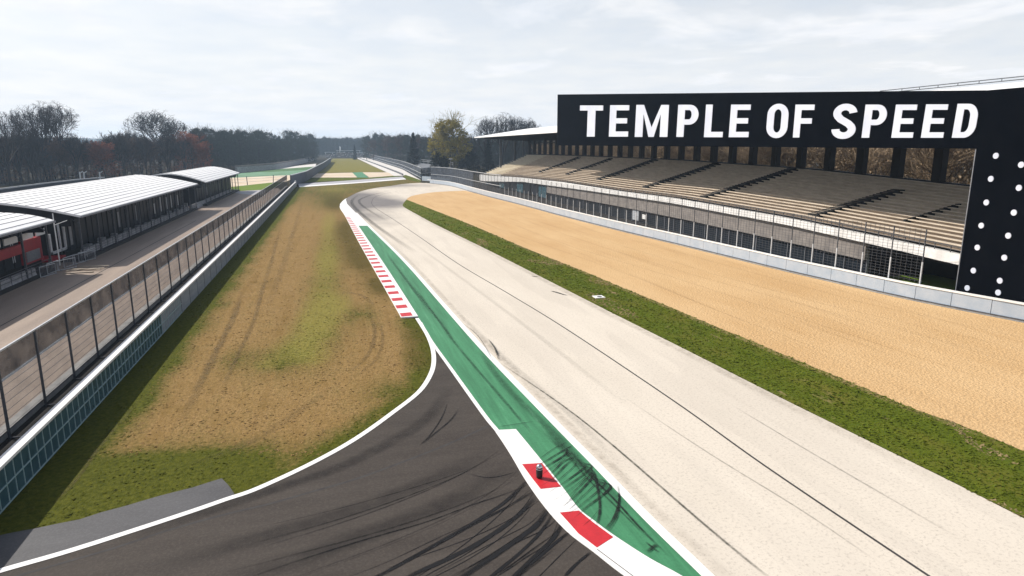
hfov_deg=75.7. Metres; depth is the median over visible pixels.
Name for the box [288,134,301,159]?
broadleaf tree
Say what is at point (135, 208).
window
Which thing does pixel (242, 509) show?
asphalt joint
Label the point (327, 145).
broadleaf tree
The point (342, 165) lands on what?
straight grass
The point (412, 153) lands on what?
conifer tree
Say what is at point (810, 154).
bare tree
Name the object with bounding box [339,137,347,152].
broadleaf tree
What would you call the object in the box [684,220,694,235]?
window
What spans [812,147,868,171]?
bare tree
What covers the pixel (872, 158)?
bare tree
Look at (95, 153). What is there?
autumn tree
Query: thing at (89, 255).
crowd barrier
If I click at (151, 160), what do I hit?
bare tree
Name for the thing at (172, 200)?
window
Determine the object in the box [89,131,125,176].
bare tree
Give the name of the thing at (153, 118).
bare tree
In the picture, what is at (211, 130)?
broadleaf tree
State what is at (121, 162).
bare tree
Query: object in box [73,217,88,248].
window
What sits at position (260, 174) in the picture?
loop runoff
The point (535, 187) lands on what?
window
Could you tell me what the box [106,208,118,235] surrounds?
window
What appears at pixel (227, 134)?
broadleaf tree
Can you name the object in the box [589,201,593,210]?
window
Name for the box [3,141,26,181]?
bare tree
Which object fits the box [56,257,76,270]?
crowd barrier
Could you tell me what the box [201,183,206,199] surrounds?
window
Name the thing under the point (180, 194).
window
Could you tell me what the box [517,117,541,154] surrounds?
bare tree
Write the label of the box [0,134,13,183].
bare tree
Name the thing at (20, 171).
bare tree
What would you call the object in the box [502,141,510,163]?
broadleaf tree
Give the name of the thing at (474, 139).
broadleaf tree
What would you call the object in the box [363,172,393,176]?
sand bed
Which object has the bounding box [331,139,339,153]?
broadleaf tree
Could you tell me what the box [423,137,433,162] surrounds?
broadleaf tree
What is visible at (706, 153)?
bare tree
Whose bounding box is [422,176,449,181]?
end wall
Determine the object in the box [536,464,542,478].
marker post
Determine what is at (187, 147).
bare tree
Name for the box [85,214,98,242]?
window
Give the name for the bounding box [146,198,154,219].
window
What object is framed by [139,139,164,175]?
bare tree
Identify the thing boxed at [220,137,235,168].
broadleaf tree
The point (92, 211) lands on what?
pavilion
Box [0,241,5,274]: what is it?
window
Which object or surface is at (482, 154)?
broadleaf tree
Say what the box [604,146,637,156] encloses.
bare tree
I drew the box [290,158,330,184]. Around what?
board fence
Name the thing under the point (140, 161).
bare tree
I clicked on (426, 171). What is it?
catch fence
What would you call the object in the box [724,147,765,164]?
bare tree
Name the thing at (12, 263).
window
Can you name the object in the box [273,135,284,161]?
broadleaf tree
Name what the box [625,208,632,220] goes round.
window
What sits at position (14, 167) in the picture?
bare tree
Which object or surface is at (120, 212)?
window
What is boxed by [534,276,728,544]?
track scuffs
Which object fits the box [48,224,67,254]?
window frame
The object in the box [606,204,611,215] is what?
window
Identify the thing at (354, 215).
white wedge
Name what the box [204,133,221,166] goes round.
broadleaf tree
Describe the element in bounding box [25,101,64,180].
bare tree
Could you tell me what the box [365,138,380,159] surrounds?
bare tree
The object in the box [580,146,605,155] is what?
bare tree
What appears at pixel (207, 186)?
window
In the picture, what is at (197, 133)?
broadleaf tree
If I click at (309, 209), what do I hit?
infield grass
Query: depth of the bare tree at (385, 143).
565.85 m
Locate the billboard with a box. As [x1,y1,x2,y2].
[557,87,1023,301]
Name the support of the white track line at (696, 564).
on the pale track at (756, 517)
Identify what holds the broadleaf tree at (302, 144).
on the ground at (284, 184)
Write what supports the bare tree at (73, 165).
on the ground at (284, 184)
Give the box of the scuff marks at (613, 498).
[429,308,655,550]
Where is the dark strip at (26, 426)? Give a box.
[0,190,284,455]
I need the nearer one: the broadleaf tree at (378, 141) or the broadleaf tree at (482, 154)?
the broadleaf tree at (482, 154)
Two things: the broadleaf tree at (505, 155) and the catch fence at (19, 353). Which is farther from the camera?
the broadleaf tree at (505, 155)
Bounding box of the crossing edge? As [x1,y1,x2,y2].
[299,178,404,186]
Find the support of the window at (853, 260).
in the grandstand
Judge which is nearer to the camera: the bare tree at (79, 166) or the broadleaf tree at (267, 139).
the bare tree at (79, 166)
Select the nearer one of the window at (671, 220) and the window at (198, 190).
the window at (671, 220)
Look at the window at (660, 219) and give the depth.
100.07 m
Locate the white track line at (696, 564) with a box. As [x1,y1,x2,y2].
[356,213,713,575]
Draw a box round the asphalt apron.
[0,478,233,567]
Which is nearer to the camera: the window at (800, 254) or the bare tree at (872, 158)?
the window at (800, 254)
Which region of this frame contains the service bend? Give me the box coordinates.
[236,190,260,194]
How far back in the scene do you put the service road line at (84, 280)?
59.44 m
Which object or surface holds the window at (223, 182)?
in the pavilion at (210, 181)
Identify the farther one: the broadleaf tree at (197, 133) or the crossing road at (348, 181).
the broadleaf tree at (197, 133)
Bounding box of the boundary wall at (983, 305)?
[427,179,1023,322]
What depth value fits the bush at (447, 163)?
274.17 m
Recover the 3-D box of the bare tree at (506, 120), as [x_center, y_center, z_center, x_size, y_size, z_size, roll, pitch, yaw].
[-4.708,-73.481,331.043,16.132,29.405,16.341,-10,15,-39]
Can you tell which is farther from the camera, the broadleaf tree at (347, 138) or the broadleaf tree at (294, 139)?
the broadleaf tree at (347, 138)
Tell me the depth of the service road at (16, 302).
55.58 m
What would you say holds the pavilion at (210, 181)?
on the service road at (16, 302)
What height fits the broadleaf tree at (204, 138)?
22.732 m
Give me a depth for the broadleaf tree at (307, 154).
550.30 m
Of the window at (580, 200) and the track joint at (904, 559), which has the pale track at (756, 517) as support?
the track joint at (904, 559)
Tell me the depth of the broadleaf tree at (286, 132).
553.22 m
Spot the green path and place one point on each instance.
(360, 174)
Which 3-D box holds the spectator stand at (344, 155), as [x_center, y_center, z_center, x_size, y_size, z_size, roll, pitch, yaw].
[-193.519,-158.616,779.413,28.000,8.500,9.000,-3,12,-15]
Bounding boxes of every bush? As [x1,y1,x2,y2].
[430,151,448,168]
[439,156,452,169]
[455,158,469,170]
[463,151,481,173]
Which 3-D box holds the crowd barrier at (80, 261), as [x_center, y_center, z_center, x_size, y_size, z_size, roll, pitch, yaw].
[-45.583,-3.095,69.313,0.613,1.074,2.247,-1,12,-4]
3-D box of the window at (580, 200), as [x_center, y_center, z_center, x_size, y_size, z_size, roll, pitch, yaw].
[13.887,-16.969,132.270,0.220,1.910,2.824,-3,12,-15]
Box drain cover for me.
[592,295,604,297]
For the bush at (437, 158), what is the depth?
273.36 m
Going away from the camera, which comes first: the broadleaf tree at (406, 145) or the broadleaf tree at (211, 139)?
the broadleaf tree at (211, 139)
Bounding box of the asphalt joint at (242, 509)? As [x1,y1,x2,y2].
[16,425,487,575]
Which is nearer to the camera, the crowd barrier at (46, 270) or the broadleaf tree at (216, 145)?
the crowd barrier at (46, 270)
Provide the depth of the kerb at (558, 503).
21.51 m
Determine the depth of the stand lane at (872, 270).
111.83 m
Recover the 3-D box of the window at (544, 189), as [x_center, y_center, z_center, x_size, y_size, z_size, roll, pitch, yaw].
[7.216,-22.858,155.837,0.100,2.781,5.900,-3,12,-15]
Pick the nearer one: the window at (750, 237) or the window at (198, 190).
the window at (750, 237)
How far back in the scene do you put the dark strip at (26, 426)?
36.97 m
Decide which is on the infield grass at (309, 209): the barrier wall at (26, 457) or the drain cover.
the barrier wall at (26, 457)
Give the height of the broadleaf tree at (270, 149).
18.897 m
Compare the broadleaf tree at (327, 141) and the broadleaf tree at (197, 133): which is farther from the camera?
the broadleaf tree at (327, 141)
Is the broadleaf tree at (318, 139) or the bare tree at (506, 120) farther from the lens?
the broadleaf tree at (318, 139)
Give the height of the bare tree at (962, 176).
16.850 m
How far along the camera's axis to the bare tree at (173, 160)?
285.97 m
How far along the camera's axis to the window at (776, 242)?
73.61 m
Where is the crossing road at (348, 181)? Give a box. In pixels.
[298,177,403,185]
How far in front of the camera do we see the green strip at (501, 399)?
29.87 m
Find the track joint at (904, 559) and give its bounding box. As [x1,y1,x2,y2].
[371,191,929,575]
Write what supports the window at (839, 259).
in the grandstand
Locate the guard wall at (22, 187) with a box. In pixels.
[0,171,104,192]
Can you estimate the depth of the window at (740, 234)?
81.68 m
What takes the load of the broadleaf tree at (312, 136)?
on the ground at (284, 184)
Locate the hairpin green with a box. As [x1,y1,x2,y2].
[403,175,420,181]
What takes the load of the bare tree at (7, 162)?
on the ground at (284, 184)
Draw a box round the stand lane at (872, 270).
[463,183,924,276]
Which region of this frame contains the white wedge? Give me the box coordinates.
[340,200,366,225]
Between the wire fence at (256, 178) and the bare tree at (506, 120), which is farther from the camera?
the bare tree at (506, 120)
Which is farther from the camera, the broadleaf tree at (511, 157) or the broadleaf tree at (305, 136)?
the broadleaf tree at (305, 136)
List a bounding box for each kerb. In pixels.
[340,205,417,317]
[496,429,681,575]
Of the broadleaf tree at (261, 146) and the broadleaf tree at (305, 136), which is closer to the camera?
the broadleaf tree at (261, 146)
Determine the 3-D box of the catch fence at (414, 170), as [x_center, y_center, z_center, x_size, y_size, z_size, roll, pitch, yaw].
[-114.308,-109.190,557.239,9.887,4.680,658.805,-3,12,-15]
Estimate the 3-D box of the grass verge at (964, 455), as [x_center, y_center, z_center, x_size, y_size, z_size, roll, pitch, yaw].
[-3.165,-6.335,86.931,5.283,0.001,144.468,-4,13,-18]
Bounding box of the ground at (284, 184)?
[0,154,1022,517]
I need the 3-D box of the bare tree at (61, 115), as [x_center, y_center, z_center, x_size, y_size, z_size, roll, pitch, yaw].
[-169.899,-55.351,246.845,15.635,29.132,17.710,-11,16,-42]
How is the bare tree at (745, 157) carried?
on the ground at (284, 184)
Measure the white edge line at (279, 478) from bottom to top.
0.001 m
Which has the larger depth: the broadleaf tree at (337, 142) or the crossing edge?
the broadleaf tree at (337, 142)
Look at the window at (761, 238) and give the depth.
76.36 m
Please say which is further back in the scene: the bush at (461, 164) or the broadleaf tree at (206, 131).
the broadleaf tree at (206, 131)
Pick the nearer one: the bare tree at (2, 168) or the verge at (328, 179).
the bare tree at (2, 168)
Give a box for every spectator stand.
[325,152,344,157]
[336,150,360,157]
[353,152,364,157]
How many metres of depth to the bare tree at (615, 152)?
195.93 m
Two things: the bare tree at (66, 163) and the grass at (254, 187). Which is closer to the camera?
the grass at (254, 187)
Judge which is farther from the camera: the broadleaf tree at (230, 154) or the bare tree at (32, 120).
the broadleaf tree at (230, 154)
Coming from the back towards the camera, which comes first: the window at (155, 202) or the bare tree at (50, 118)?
the bare tree at (50, 118)
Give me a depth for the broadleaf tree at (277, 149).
463.55 m
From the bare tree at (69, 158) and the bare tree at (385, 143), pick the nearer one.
the bare tree at (69, 158)
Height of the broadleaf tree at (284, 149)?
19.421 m
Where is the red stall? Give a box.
[0,228,65,270]
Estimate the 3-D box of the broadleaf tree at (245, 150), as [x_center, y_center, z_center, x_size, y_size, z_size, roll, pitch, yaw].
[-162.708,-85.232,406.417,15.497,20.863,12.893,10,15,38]
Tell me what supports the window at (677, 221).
in the grandstand
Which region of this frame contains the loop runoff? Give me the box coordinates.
[232,170,305,177]
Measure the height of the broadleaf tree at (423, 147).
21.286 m
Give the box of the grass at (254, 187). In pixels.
[231,182,282,190]
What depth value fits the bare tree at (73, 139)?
237.77 m
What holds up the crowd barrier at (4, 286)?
on the service road at (16, 302)
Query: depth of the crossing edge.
222.56 m
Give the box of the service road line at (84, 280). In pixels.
[1,222,192,325]
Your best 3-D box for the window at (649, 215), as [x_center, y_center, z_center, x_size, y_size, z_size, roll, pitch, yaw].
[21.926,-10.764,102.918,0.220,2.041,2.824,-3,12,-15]
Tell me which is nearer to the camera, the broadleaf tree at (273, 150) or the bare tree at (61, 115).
the bare tree at (61, 115)
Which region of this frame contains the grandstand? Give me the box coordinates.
[474,76,1023,279]
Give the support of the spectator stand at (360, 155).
on the ground at (284, 184)
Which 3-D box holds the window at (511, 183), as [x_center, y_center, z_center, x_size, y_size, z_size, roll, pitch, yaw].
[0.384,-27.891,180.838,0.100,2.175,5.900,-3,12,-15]
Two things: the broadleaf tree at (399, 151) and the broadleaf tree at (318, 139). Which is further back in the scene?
the broadleaf tree at (318, 139)
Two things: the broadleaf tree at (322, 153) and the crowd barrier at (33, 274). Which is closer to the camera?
the crowd barrier at (33, 274)
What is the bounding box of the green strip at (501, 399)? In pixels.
[359,226,700,575]
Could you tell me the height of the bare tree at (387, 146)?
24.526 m
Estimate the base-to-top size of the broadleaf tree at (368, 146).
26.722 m
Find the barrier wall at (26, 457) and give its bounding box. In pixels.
[0,181,295,513]
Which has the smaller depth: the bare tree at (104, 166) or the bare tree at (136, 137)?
the bare tree at (104, 166)
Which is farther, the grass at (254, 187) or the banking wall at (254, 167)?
the banking wall at (254, 167)
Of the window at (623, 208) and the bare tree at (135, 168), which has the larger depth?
the bare tree at (135, 168)
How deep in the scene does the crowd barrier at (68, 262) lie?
67.43 m
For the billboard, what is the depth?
58.03 m
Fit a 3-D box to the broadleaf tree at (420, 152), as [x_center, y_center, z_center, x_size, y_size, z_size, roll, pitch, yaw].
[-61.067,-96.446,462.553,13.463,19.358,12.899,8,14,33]
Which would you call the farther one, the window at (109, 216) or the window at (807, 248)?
the window at (109, 216)
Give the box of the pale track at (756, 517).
[346,183,1023,575]
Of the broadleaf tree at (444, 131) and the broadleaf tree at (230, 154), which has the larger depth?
the broadleaf tree at (230, 154)
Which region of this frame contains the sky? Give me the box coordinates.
[0,0,1023,140]
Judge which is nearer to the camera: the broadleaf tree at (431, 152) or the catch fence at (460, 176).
the catch fence at (460, 176)
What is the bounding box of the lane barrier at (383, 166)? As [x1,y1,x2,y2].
[357,157,402,174]
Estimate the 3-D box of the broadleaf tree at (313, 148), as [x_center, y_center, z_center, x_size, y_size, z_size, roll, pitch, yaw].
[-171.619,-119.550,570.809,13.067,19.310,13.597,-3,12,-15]
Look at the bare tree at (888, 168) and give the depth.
116.03 m
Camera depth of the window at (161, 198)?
112.22 m
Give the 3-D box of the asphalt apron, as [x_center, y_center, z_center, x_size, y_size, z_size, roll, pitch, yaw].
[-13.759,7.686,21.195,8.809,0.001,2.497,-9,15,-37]
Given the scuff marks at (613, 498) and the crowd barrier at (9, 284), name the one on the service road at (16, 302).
the crowd barrier at (9, 284)
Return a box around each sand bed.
[312,173,355,177]
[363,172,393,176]
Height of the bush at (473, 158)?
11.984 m
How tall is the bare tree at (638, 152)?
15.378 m
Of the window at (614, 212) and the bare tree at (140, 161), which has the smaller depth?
the window at (614, 212)
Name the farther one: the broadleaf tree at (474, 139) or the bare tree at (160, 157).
the broadleaf tree at (474, 139)
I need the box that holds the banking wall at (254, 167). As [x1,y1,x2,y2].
[234,157,315,172]
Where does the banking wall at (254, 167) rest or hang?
on the ground at (284, 184)
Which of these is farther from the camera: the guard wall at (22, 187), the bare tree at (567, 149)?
the bare tree at (567, 149)
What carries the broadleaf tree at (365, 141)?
on the ground at (284, 184)
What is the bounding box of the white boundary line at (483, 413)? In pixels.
[419,322,498,431]
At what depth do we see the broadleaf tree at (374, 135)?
653.15 m
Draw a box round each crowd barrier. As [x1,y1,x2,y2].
[39,263,55,277]
[46,260,58,273]
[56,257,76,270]
[63,255,76,267]
[72,252,85,264]
[78,250,95,260]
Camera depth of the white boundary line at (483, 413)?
34.15 m
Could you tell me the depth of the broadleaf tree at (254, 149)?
416.00 m
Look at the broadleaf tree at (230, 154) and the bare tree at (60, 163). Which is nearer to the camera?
the bare tree at (60, 163)
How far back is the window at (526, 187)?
168.45 m
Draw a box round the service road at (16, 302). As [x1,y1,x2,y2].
[0,188,278,426]
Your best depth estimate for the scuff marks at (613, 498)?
23.57 m
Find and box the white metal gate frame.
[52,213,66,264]
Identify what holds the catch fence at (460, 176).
on the stand lane at (872, 270)
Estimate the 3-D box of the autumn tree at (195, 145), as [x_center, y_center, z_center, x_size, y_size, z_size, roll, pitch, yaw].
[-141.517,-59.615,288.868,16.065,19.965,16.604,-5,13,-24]
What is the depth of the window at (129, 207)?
94.44 m
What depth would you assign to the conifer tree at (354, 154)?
650.72 m
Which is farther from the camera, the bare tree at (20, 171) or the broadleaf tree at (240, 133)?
the broadleaf tree at (240, 133)
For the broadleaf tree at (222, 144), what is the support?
on the ground at (284, 184)
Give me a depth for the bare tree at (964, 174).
107.91 m
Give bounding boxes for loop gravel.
[231,175,289,186]
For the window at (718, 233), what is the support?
in the grandstand
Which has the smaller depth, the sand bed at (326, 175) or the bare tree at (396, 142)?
the sand bed at (326, 175)
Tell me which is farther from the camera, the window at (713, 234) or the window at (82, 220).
the window at (713, 234)
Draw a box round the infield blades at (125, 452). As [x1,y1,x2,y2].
[1,227,429,533]
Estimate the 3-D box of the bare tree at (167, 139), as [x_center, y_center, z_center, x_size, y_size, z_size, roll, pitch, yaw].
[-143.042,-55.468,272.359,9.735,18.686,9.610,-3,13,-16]
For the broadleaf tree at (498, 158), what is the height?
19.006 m
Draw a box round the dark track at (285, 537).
[0,350,622,575]
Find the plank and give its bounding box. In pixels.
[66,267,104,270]
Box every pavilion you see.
[0,175,197,262]
[0,212,55,295]
[151,166,239,205]
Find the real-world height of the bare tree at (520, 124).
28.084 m
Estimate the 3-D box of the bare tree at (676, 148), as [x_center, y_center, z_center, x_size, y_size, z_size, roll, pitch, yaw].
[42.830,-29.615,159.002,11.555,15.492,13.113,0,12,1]
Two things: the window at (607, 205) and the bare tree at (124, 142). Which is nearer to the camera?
the window at (607, 205)
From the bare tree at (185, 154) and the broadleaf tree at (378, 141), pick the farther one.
the broadleaf tree at (378, 141)
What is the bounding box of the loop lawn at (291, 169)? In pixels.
[253,167,311,171]
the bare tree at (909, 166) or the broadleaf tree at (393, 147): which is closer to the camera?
the bare tree at (909, 166)
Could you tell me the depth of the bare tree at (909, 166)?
97.13 m
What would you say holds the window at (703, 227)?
in the grandstand
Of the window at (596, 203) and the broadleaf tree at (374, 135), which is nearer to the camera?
the window at (596, 203)
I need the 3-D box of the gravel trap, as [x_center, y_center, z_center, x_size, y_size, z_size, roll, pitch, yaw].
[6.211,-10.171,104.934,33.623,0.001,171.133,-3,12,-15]
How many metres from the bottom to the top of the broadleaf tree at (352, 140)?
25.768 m
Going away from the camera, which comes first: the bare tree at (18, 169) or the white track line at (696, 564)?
the white track line at (696, 564)
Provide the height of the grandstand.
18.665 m
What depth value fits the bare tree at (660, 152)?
167.10 m
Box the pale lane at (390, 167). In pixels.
[358,158,419,179]
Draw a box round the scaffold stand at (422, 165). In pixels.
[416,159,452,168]
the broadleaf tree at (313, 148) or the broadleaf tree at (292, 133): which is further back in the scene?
the broadleaf tree at (313, 148)
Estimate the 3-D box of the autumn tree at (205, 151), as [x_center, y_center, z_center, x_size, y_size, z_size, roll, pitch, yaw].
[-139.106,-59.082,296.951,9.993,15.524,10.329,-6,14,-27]
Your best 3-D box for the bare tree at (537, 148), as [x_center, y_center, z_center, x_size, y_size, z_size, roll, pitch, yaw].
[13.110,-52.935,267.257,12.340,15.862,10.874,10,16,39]
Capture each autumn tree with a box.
[85,140,122,177]
[170,130,208,170]
[193,141,213,166]
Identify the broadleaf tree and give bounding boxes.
[185,126,207,167]
[194,129,212,166]
[197,123,215,159]
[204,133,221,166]
[205,127,217,164]
[208,135,228,166]
[209,130,231,166]
[214,126,234,167]
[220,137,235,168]
[221,131,239,167]
[230,126,253,164]
[240,133,261,164]
[244,130,268,163]
[244,135,258,164]
[248,125,268,163]
[261,129,270,162]
[264,129,283,157]
[264,140,278,162]
[267,135,276,162]
[270,139,282,162]
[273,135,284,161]
[276,139,287,161]
[281,129,295,156]
[283,135,292,160]
[284,131,299,159]
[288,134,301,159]
[295,133,309,158]
[299,134,313,157]
[303,140,311,161]
[305,131,317,158]
[309,141,319,160]
[313,138,324,154]
[318,139,325,154]
[322,136,331,153]
[324,136,334,153]
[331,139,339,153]
[333,138,344,152]
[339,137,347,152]
[344,137,351,152]
[349,139,357,151]
[357,136,371,159]
[363,134,371,157]
[371,134,378,155]
[375,134,385,156]
[386,134,398,159]
[389,133,405,160]
[397,134,412,161]
[400,132,409,160]
[418,135,429,162]
[418,139,428,163]
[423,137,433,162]
[426,137,440,159]
[427,108,483,166]
[469,135,481,165]
[476,134,486,167]
[491,139,506,167]
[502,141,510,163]
[506,141,518,162]
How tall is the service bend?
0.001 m
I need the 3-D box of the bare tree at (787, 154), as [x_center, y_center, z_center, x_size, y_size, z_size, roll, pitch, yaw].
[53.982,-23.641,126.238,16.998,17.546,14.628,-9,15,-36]
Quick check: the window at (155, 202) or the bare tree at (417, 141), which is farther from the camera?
the bare tree at (417, 141)
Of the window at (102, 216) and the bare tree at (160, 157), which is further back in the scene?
the bare tree at (160, 157)
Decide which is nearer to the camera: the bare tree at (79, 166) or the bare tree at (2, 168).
the bare tree at (2, 168)
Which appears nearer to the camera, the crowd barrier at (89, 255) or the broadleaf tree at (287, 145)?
the crowd barrier at (89, 255)
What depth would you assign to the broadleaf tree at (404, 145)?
499.43 m
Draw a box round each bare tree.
[0,111,35,185]
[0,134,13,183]
[1,139,38,181]
[2,133,29,183]
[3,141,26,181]
[4,145,38,180]
[5,149,35,181]
[6,104,52,181]
[13,129,41,182]
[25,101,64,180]
[35,102,78,179]
[42,136,81,178]
[48,135,86,179]
[56,142,89,178]
[59,132,88,178]
[63,148,86,178]
[68,158,87,176]
[74,141,99,177]
[75,143,94,177]
[81,137,88,176]
[83,152,104,177]
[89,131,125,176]
[90,155,115,177]
[98,145,124,177]
[99,133,124,176]
[100,138,133,176]
[106,131,138,175]
[110,134,132,175]
[111,134,151,174]
[113,136,141,175]
[121,109,183,172]
[122,130,146,173]
[126,138,157,174]
[133,136,153,174]
[136,135,165,174]
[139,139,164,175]
[151,143,172,173]
[153,131,177,171]
[156,137,179,172]
[159,120,195,167]
[161,135,187,171]
[173,140,193,169]
[175,135,193,169]
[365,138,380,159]
[379,135,391,157]
[382,133,391,157]
[388,135,408,158]
[409,135,423,160]
[471,116,500,154]
[485,112,515,164]
[502,115,526,156]
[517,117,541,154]
[531,140,548,153]
[548,141,567,153]
[559,145,588,154]
[566,145,595,155]
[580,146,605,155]
[595,146,646,155]
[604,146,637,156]
[623,146,650,157]
[638,146,677,158]
[670,146,693,159]
[685,146,727,161]
[685,146,742,161]
[719,147,815,166]
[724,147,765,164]
[758,147,824,167]
[792,147,853,171]
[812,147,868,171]
[845,148,911,175]
[869,148,971,179]
[873,148,907,177]
[877,148,973,181]
[905,148,974,183]
[911,150,974,183]
[950,158,972,183]
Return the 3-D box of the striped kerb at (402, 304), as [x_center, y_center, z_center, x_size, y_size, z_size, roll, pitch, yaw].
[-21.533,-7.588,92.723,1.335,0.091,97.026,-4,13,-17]
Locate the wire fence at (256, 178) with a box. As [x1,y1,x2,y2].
[234,174,281,184]
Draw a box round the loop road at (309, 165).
[279,164,315,168]
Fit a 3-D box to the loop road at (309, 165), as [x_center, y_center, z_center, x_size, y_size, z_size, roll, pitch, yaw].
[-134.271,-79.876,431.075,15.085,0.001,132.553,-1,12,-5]
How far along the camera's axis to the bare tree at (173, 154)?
282.04 m
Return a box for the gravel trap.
[407,191,1023,449]
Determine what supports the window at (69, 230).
in the pavilion at (92, 211)
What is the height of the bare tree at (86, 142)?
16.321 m
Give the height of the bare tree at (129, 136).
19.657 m
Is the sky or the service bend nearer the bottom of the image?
the service bend
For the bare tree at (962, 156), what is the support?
on the ground at (284, 184)
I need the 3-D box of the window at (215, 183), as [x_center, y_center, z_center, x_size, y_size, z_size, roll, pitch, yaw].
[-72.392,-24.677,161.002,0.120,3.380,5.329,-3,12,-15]
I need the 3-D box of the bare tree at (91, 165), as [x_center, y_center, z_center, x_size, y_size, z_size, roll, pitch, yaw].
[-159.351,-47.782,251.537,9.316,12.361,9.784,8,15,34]
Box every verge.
[306,176,401,181]
[403,200,1023,517]
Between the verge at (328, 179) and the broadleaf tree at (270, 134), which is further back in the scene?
the broadleaf tree at (270, 134)
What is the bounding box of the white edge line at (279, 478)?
[0,318,435,572]
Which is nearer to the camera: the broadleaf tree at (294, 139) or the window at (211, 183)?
the window at (211, 183)
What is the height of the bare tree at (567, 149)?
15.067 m
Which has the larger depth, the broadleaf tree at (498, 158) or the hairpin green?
the broadleaf tree at (498, 158)
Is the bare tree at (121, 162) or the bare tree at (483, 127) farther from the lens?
the bare tree at (483, 127)
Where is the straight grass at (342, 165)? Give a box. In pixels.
[319,159,384,172]
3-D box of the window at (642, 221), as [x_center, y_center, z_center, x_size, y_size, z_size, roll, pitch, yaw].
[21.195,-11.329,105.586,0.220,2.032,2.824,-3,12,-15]
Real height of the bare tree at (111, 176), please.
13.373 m
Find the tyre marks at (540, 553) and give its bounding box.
[304,414,588,575]
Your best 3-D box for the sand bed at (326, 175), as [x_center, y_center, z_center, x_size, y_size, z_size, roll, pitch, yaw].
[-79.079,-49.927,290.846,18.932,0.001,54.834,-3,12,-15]
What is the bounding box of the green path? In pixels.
[353,172,367,177]
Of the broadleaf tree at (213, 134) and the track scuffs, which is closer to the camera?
the track scuffs
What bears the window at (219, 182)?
in the pavilion at (210, 181)
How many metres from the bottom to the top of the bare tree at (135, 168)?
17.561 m
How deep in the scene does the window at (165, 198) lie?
115.26 m
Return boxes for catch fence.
[0,175,286,443]
[364,153,421,179]
[421,166,439,177]
[430,167,926,283]
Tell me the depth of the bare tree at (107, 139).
250.29 m
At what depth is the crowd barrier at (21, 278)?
58.59 m
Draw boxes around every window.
[0,233,22,272]
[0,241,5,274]
[60,219,76,253]
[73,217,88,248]
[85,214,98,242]
[97,211,108,236]
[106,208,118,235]
[116,206,126,231]
[124,204,134,227]
[132,202,141,224]
[139,200,147,222]
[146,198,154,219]
[152,196,159,217]
[159,195,165,214]
[164,193,170,212]
[169,192,175,210]
[174,191,179,208]
[179,189,183,207]
[196,188,201,201]
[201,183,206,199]
[205,183,209,197]
[210,181,213,195]
[214,180,217,194]
[218,179,221,192]
[221,178,224,190]
[510,182,515,190]
[524,183,529,193]
[531,184,537,195]
[539,185,545,197]
[578,199,583,208]
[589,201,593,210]
[594,202,599,212]
[600,203,605,213]
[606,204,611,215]
[612,205,618,216]
[619,207,625,218]
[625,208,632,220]
[640,211,647,224]
[648,212,656,226]
[656,214,664,228]
[665,216,674,230]
[674,218,683,232]
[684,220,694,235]
[694,222,705,237]
[705,224,716,240]
[717,227,729,243]
[729,230,742,246]
[742,232,756,250]
[756,236,770,253]
[772,239,788,256]
[788,243,805,260]
[805,247,824,264]
[824,251,845,268]
[844,256,868,273]
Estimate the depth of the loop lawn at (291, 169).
363.50 m
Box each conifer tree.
[352,144,357,159]
[406,132,420,164]
[481,139,494,173]
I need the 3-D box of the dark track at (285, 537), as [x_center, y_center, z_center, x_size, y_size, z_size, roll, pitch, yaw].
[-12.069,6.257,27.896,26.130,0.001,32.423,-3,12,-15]
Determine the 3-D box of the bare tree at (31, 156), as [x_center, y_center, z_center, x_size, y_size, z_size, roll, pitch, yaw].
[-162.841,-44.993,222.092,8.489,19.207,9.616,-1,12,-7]
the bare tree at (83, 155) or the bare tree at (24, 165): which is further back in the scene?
the bare tree at (83, 155)
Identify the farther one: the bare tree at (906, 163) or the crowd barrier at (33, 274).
the bare tree at (906, 163)
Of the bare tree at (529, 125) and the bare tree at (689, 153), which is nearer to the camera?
the bare tree at (689, 153)
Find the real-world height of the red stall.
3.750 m
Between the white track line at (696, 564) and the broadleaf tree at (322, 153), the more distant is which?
the broadleaf tree at (322, 153)
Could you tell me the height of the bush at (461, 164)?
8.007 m
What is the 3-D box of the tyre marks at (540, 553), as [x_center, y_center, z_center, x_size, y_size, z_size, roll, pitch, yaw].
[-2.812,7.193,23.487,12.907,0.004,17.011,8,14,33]
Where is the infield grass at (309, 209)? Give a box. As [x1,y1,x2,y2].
[0,179,431,534]
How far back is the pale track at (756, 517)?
26.89 m
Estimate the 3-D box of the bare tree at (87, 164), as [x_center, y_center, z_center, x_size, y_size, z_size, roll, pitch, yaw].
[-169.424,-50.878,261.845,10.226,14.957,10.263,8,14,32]
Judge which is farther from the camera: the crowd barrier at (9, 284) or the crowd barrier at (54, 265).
the crowd barrier at (54, 265)
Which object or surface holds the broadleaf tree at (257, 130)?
on the ground at (284, 184)
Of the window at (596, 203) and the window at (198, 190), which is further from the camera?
the window at (198, 190)
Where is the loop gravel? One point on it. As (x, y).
(242, 181)

